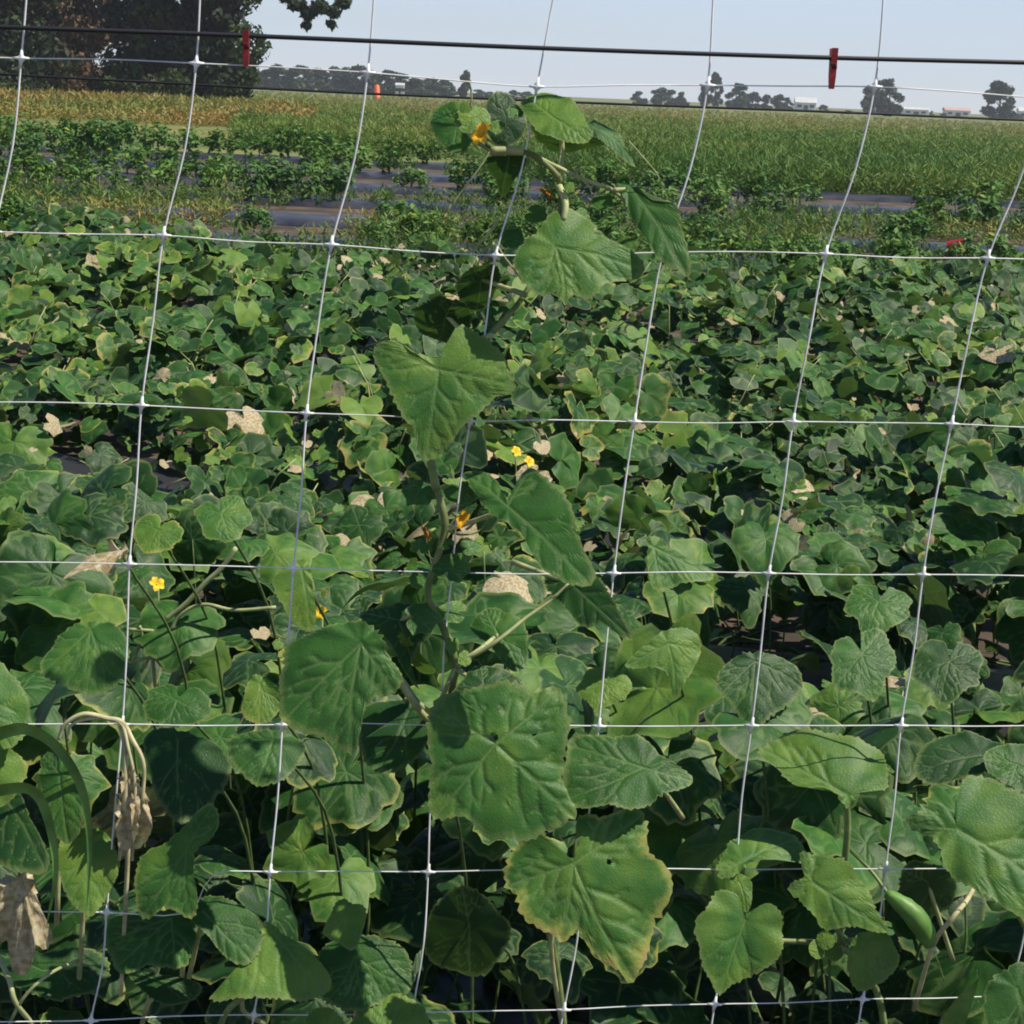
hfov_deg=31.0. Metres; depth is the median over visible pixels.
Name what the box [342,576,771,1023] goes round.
cucumber plant
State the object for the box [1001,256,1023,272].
bush plant
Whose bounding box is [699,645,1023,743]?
plastic mulch
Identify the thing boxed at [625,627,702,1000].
cucumber plant
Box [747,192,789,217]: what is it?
bush plant
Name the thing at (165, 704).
cucumber plant
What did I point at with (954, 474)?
cucumber plant
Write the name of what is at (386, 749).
cucumber plant
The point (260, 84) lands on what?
tree
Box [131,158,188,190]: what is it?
bush plant
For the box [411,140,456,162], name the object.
bush plant
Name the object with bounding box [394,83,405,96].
farm building
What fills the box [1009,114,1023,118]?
tree
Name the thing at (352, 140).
bush plant
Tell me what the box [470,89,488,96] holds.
tree
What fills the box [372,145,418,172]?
bush plant
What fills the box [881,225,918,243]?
bush plant
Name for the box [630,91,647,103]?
tree
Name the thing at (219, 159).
bush plant
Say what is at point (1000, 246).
bush plant
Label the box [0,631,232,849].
cucumber plant
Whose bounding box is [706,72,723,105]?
tree
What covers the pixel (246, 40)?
clothespin
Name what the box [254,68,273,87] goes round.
tree
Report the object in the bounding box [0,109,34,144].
bush plant
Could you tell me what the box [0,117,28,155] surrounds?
bush plant
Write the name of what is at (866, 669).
cucumber plant
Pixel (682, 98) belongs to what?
tree
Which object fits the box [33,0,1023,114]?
sky
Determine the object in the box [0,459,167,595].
cucumber plant
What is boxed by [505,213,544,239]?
bush plant
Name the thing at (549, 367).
vine stems
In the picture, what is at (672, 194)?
bush plant
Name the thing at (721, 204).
bush plant
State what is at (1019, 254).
bush plant
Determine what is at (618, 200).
bush plant
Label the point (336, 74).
tree
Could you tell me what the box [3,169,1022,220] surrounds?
plastic mulch
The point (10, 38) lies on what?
tree
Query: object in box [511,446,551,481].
cucumber plant
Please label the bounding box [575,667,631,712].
cucumber plant
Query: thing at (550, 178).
bush plant
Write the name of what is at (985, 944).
cucumber plant
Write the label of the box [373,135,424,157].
bush plant
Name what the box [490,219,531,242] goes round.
bush plant
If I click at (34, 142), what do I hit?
bush plant
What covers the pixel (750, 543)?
cucumber plant
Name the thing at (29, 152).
bush plant
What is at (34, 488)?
cucumber plant
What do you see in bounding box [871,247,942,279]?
bush plant
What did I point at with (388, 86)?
tree
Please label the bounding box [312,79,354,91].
tree
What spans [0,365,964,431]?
plastic mulch
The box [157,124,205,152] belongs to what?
bush plant
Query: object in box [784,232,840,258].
bush plant
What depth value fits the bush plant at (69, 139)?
26.53 m
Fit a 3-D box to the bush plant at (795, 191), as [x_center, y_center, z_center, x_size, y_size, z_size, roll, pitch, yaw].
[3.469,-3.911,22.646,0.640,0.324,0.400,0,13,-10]
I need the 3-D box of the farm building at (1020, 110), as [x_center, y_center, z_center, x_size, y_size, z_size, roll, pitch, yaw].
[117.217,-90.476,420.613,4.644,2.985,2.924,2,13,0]
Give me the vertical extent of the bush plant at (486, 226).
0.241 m
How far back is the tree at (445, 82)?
362.09 m
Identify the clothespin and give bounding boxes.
[242,30,249,65]
[828,48,838,88]
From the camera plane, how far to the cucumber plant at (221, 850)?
2.19 m
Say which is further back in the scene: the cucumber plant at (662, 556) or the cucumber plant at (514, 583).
the cucumber plant at (514, 583)
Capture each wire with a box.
[0,25,1023,64]
[0,73,1023,120]
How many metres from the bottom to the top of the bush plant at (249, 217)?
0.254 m
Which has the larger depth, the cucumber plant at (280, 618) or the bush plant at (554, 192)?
the bush plant at (554, 192)
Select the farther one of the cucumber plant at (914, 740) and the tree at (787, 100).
the tree at (787, 100)
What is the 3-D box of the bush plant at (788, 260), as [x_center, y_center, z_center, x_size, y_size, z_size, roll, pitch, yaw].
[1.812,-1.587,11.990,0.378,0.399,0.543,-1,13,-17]
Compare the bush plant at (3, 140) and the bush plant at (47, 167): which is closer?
the bush plant at (47, 167)
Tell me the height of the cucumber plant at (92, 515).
0.510 m
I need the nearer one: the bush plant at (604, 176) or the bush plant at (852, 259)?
the bush plant at (852, 259)
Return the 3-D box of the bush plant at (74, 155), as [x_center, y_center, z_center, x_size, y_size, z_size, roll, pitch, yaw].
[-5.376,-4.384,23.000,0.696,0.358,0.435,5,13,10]
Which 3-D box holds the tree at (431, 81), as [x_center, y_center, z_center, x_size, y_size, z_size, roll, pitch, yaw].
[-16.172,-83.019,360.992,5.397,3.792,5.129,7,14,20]
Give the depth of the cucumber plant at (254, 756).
1.86 m
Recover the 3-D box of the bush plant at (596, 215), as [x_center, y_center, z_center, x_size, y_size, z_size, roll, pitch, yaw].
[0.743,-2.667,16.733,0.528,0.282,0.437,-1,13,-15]
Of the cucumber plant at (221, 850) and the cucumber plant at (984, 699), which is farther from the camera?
the cucumber plant at (984, 699)
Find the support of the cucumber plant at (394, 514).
on the plastic mulch at (993, 680)
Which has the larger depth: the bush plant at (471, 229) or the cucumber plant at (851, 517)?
the bush plant at (471, 229)
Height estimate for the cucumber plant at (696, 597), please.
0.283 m
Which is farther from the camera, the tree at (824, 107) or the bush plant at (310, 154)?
the tree at (824, 107)
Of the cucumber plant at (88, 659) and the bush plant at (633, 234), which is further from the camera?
the bush plant at (633, 234)
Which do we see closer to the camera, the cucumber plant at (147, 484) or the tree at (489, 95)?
the cucumber plant at (147, 484)
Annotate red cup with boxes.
[947,238,965,251]
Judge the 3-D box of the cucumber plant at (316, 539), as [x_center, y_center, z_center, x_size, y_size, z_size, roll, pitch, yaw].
[-0.245,0.194,3.886,0.641,0.334,0.580,2,13,0]
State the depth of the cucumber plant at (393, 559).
4.35 m
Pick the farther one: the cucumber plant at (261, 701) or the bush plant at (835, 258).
the bush plant at (835, 258)
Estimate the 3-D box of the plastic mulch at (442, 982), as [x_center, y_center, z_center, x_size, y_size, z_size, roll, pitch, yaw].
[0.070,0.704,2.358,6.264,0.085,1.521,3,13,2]
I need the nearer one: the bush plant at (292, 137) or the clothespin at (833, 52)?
the clothespin at (833, 52)
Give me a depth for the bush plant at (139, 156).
23.07 m
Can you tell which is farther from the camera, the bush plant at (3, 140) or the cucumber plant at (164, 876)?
the bush plant at (3, 140)
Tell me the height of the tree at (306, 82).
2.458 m
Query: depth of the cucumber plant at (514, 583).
3.69 m
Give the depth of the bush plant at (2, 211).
14.17 m
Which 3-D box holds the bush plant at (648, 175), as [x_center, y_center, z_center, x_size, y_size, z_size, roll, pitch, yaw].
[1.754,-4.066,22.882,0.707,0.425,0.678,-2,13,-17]
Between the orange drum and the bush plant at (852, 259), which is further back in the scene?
the orange drum
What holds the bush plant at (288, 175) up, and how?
on the plastic mulch at (347, 203)
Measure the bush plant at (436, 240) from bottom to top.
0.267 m
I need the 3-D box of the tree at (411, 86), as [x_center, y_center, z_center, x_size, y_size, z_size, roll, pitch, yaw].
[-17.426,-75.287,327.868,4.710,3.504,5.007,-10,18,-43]
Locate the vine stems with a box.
[3,237,1023,507]
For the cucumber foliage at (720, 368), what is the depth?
8.11 m
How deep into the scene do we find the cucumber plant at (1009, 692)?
3.38 m
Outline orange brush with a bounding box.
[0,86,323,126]
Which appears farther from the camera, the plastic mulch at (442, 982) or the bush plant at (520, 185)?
the bush plant at (520, 185)
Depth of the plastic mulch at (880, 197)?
25.92 m
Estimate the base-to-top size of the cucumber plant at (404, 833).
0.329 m
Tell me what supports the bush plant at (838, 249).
on the plastic mulch at (337, 240)
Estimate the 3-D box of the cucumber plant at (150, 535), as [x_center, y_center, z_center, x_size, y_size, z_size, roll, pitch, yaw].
[-0.415,0.347,2.320,0.065,0.728,0.197,5,13,12]
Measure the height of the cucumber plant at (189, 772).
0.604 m
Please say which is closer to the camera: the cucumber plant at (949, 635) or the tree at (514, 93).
the cucumber plant at (949, 635)
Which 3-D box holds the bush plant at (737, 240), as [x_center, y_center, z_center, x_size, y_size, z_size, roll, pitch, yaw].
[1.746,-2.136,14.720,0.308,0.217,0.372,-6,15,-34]
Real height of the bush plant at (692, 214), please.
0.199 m
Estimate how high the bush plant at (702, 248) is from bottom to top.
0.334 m
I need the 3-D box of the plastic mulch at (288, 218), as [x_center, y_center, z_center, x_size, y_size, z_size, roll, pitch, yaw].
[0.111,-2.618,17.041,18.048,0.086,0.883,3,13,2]
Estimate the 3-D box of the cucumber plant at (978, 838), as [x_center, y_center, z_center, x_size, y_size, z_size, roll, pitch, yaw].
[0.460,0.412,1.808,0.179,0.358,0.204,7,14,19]
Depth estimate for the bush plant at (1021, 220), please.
19.29 m
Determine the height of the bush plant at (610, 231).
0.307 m
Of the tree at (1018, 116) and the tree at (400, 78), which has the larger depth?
the tree at (1018, 116)
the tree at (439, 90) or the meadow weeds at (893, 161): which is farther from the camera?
the tree at (439, 90)
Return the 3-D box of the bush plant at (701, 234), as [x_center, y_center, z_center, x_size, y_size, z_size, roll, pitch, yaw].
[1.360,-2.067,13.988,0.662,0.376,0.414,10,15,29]
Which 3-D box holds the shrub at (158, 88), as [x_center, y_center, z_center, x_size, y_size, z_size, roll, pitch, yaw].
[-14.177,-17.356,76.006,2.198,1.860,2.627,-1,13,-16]
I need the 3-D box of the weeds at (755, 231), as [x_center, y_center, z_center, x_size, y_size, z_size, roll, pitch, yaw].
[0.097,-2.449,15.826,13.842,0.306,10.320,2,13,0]
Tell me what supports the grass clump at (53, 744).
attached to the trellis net
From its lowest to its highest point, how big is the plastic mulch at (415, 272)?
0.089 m
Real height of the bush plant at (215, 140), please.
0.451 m
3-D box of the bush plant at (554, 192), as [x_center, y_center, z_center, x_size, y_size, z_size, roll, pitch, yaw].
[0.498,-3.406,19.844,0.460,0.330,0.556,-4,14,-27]
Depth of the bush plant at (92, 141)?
26.34 m
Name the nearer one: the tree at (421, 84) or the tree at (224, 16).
the tree at (224, 16)
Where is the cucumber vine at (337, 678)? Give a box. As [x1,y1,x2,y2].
[277,82,692,1023]
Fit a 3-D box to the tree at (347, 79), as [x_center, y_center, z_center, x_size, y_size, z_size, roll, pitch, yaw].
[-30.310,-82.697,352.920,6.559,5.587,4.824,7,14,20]
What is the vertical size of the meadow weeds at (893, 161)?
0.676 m
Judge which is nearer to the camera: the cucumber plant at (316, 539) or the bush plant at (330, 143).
the cucumber plant at (316, 539)
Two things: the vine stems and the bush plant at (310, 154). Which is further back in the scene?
the bush plant at (310, 154)
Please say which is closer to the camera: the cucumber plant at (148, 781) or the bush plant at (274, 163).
the cucumber plant at (148, 781)
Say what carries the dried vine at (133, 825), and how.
hanging from the trellis net
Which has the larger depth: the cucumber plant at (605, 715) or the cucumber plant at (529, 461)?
the cucumber plant at (529, 461)
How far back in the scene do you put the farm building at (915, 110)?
419.48 m
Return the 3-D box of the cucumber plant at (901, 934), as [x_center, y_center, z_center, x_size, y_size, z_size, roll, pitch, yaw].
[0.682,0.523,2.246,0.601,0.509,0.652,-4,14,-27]
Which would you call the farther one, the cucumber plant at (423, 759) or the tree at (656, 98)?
the tree at (656, 98)
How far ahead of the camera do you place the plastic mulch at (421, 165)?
30.15 m
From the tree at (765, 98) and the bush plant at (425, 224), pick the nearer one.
the bush plant at (425, 224)
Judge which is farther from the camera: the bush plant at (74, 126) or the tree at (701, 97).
the tree at (701, 97)
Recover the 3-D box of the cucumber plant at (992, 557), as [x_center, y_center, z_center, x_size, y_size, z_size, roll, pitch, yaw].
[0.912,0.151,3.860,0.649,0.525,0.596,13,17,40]
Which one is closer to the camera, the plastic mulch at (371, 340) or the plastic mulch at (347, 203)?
the plastic mulch at (371, 340)
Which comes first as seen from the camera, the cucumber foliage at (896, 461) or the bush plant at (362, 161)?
the cucumber foliage at (896, 461)
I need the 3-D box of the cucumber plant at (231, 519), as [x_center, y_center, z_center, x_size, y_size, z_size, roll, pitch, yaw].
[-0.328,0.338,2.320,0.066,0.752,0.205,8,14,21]
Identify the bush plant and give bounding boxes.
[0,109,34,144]
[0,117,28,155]
[0,155,21,182]
[0,189,36,220]
[0,200,35,229]
[0,205,29,229]
[3,132,44,154]
[5,146,46,168]
[12,153,76,185]
[21,119,62,143]
[45,124,88,157]
[54,146,108,170]
[58,118,109,146]
[59,159,127,186]
[74,122,132,161]
[87,116,137,146]
[96,142,162,172]
[122,120,169,150]
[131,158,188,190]
[151,147,202,175]
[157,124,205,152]
[184,157,249,191]
[200,128,245,153]
[206,149,238,177]
[230,152,283,178]
[233,202,275,233]
[238,134,272,154]
[238,159,300,197]
[252,228,298,256]
[267,122,323,157]
[293,140,333,166]
[295,157,336,180]
[295,160,356,198]
[301,129,338,157]
[320,141,379,170]
[333,133,374,158]
[335,242,390,269]
[357,215,397,240]
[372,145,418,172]
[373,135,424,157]
[373,197,415,219]
[388,202,436,239]
[392,164,431,185]
[405,231,456,269]
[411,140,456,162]
[413,215,459,238]
[441,154,492,188]
[459,220,489,242]
[472,216,525,241]
[477,168,531,189]
[482,171,530,204]
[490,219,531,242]
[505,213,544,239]
[536,168,580,191]
[537,179,581,207]
[569,200,599,226]
[569,201,621,227]
[578,155,627,194]
[589,216,622,240]
[595,181,627,211]
[616,204,634,224]
[619,225,643,243]
[634,166,686,196]
[640,234,728,273]
[641,182,681,205]
[671,168,737,195]
[681,215,738,252]
[683,179,736,215]
[685,211,720,228]
[713,229,749,255]
[734,171,779,200]
[745,234,799,258]
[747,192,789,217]
[762,235,821,284]
[773,180,822,203]
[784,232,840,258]
[806,239,851,262]
[811,249,853,279]
[816,249,871,278]
[869,226,921,265]
[871,209,934,244]
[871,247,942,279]
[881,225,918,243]
[900,211,936,241]
[906,196,956,225]
[911,181,972,206]
[935,240,974,260]
[953,191,1004,228]
[957,229,1017,261]
[964,174,1007,210]
[999,251,1023,295]
[1001,247,1023,262]
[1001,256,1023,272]
[1011,202,1023,231]
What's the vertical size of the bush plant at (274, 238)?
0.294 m
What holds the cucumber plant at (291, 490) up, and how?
on the plastic mulch at (993, 680)
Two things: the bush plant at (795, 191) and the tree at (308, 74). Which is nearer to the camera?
the bush plant at (795, 191)
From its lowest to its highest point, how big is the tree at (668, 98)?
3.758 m
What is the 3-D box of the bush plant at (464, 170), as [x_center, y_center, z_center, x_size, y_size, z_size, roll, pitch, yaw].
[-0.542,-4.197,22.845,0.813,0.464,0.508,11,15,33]
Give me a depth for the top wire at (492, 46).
1.61 m
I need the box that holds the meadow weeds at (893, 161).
[33,90,1023,199]
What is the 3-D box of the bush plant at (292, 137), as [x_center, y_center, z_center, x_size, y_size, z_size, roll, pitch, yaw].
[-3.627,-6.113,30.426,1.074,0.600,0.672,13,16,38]
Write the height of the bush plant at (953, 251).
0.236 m
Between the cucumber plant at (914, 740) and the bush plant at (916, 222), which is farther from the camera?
the bush plant at (916, 222)
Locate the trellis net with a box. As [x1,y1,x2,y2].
[0,0,1023,1023]
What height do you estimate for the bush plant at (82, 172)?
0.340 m
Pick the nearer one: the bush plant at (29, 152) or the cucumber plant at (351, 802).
the cucumber plant at (351, 802)
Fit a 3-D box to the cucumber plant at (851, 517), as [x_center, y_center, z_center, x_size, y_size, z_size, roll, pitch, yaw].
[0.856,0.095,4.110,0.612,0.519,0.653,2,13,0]
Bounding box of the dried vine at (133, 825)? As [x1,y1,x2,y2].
[57,711,152,996]
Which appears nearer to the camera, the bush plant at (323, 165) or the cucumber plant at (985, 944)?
the cucumber plant at (985, 944)
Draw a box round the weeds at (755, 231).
[0,167,1023,310]
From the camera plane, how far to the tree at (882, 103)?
339.74 m
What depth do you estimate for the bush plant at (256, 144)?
30.61 m
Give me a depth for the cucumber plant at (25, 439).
4.06 m
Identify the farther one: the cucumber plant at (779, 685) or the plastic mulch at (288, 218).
the plastic mulch at (288, 218)
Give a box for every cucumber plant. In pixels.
[0,422,122,475]
[0,452,178,587]
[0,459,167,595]
[0,530,113,1023]
[0,534,201,858]
[0,577,390,1023]
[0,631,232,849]
[0,662,218,1023]
[38,464,359,665]
[40,620,178,969]
[63,539,192,724]
[84,585,526,1023]
[88,473,377,658]
[102,895,430,1023]
[128,546,275,687]
[133,514,231,982]
[142,684,253,870]
[143,727,258,916]
[148,482,335,608]
[180,576,726,1023]
[194,495,281,674]
[201,489,414,605]
[226,728,342,895]
[241,674,333,940]
[256,525,546,665]
[267,585,476,699]
[272,559,369,934]
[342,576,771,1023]
[358,700,473,1023]
[369,693,440,847]
[374,503,604,592]
[395,667,611,835]
[424,885,526,1023]
[446,551,534,634]
[461,580,713,660]
[499,456,586,532]
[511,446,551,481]
[528,595,703,715]
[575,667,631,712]
[595,519,832,661]
[595,686,927,806]
[613,683,1023,1023]
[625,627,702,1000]
[645,499,988,669]
[647,535,713,626]
[664,682,936,920]
[693,595,963,817]
[694,728,944,1023]
[715,651,802,1023]
[784,452,1023,666]
[789,762,1016,1023]
[802,461,1023,688]
[828,627,896,920]
[843,584,912,788]
[884,676,1023,793]
[889,553,1023,773]
[897,730,1023,1023]
[911,639,983,785]
[920,450,997,657]
[983,491,1023,622]
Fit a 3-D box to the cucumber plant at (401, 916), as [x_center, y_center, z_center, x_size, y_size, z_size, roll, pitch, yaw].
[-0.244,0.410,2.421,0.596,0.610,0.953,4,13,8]
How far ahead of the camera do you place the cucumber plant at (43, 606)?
2.39 m
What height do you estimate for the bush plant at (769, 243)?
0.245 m
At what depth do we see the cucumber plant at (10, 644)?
2.50 m
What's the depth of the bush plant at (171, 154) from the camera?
23.10 m
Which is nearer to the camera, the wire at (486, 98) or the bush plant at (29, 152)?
the wire at (486, 98)
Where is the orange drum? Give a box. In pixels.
[373,84,379,97]
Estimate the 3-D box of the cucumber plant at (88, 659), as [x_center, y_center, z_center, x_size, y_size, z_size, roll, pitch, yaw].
[-0.415,0.436,2.016,0.085,0.689,0.220,7,14,20]
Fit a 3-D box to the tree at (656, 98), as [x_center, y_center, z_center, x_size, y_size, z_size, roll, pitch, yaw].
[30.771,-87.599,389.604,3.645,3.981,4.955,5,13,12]
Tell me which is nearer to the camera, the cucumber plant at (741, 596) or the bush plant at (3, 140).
the cucumber plant at (741, 596)
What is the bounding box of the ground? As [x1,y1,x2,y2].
[0,89,1023,835]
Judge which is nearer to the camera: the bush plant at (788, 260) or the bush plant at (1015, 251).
the bush plant at (788, 260)
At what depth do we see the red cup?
16.37 m
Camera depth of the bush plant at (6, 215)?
14.20 m
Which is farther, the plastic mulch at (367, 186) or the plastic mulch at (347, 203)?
the plastic mulch at (367, 186)
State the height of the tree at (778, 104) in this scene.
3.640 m
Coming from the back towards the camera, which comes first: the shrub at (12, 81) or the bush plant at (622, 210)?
the shrub at (12, 81)
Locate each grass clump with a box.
[0,723,91,923]
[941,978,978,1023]
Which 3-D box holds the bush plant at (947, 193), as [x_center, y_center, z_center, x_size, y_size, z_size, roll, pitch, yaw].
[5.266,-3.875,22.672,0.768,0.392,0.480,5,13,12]
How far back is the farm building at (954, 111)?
439.00 m
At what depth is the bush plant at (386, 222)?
14.61 m
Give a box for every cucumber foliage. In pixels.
[0,201,1023,421]
[0,343,1023,618]
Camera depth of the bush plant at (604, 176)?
22.77 m
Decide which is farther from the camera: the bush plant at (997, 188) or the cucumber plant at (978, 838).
the bush plant at (997, 188)
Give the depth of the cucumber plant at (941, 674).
2.11 m
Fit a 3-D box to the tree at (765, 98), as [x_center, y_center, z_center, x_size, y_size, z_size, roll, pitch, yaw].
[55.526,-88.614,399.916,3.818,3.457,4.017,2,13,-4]
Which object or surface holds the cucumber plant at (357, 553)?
on the plastic mulch at (993, 680)
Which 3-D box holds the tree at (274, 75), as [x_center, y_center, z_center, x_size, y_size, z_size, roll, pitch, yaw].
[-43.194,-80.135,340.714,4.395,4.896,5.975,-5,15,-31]
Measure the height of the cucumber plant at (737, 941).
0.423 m
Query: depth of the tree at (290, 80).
335.72 m
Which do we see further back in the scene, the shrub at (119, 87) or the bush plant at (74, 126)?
the shrub at (119, 87)
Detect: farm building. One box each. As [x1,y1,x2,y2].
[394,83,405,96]
[794,97,816,109]
[901,107,928,114]
[942,107,971,116]
[1016,107,1023,118]
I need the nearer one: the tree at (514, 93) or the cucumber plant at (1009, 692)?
the cucumber plant at (1009, 692)
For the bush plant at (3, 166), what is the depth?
20.05 m
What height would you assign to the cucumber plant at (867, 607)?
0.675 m
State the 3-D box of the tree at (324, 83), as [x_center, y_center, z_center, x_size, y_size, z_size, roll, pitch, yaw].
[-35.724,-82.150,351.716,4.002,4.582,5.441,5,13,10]
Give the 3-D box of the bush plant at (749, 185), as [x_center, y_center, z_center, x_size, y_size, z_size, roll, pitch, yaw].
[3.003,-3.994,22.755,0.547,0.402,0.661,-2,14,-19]
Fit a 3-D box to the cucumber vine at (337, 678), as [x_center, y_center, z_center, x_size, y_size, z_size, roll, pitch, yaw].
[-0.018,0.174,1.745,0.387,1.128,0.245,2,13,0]
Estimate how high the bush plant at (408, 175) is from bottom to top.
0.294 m
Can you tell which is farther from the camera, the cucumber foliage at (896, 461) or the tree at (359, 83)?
the tree at (359, 83)
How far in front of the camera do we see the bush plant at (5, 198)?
14.30 m
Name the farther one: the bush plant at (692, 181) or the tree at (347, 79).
the tree at (347, 79)
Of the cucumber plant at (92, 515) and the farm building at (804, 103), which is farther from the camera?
the farm building at (804, 103)
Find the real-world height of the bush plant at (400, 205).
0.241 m
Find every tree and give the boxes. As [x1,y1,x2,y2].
[0,0,83,91]
[1,0,143,93]
[86,0,352,99]
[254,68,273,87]
[254,74,264,86]
[266,63,287,87]
[279,68,305,88]
[295,65,316,89]
[296,78,318,89]
[312,68,333,89]
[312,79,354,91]
[329,66,346,86]
[338,64,365,91]
[352,80,382,92]
[361,70,381,92]
[370,69,398,93]
[394,73,408,82]
[400,81,428,93]
[403,77,426,94]
[420,77,442,89]
[421,83,457,95]
[439,80,455,95]
[457,70,470,96]
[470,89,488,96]
[484,92,492,97]
[509,90,520,98]
[519,91,533,98]
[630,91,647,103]
[650,87,666,103]
[662,89,680,104]
[674,92,689,104]
[698,86,709,105]
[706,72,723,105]
[724,83,748,106]
[746,91,760,107]
[760,94,775,107]
[772,94,787,108]
[783,97,793,108]
[819,105,828,110]
[860,83,879,111]
[873,78,904,116]
[980,80,1016,120]
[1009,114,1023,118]
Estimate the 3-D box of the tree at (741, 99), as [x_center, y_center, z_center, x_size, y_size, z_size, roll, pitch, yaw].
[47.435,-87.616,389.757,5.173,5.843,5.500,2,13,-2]
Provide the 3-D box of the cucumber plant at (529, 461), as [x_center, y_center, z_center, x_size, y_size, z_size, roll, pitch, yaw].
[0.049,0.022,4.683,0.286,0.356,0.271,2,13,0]
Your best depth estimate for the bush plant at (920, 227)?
17.21 m
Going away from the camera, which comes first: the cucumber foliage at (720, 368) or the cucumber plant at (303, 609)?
the cucumber plant at (303, 609)
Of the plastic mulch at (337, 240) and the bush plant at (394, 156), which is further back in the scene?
the bush plant at (394, 156)
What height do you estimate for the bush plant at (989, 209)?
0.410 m
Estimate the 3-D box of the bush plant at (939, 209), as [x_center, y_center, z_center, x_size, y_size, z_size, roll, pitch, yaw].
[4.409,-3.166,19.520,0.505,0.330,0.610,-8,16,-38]
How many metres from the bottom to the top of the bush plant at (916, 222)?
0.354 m
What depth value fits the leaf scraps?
5.21 m
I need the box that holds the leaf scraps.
[0,206,1023,806]
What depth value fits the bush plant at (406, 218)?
14.88 m
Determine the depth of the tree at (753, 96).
399.15 m
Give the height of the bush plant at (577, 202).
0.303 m
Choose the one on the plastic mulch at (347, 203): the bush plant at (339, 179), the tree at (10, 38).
the bush plant at (339, 179)
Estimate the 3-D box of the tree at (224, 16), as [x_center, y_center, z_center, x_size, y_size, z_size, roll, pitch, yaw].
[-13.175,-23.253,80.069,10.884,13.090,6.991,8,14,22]
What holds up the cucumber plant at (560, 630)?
on the plastic mulch at (993, 680)
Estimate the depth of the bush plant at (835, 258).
11.96 m
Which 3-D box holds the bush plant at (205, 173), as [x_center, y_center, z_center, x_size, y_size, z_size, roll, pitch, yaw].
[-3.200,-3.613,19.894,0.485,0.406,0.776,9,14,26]
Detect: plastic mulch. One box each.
[0,144,482,171]
[0,155,1023,207]
[0,183,1023,238]
[0,224,978,280]
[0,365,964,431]
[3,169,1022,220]
[25,201,1023,256]
[48,453,932,546]
[68,838,891,1023]
[200,326,1019,391]
[336,267,934,308]
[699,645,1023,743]
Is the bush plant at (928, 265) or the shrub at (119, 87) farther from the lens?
the shrub at (119, 87)
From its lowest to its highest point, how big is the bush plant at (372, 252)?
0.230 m
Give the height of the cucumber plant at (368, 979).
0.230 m
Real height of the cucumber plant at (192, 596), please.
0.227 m
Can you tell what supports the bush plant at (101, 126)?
on the plastic mulch at (421, 165)
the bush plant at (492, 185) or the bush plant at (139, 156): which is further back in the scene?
the bush plant at (139, 156)
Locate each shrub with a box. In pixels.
[0,64,39,91]
[42,73,83,92]
[100,75,141,94]
[140,67,192,96]
[203,72,242,99]
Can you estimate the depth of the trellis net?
1.69 m
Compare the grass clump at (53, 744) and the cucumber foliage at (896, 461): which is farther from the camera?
the cucumber foliage at (896, 461)
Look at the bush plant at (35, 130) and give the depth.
30.59 m
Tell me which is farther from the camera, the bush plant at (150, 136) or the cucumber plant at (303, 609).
the bush plant at (150, 136)
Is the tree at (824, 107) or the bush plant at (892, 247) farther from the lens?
the tree at (824, 107)
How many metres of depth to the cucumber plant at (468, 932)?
1.91 m

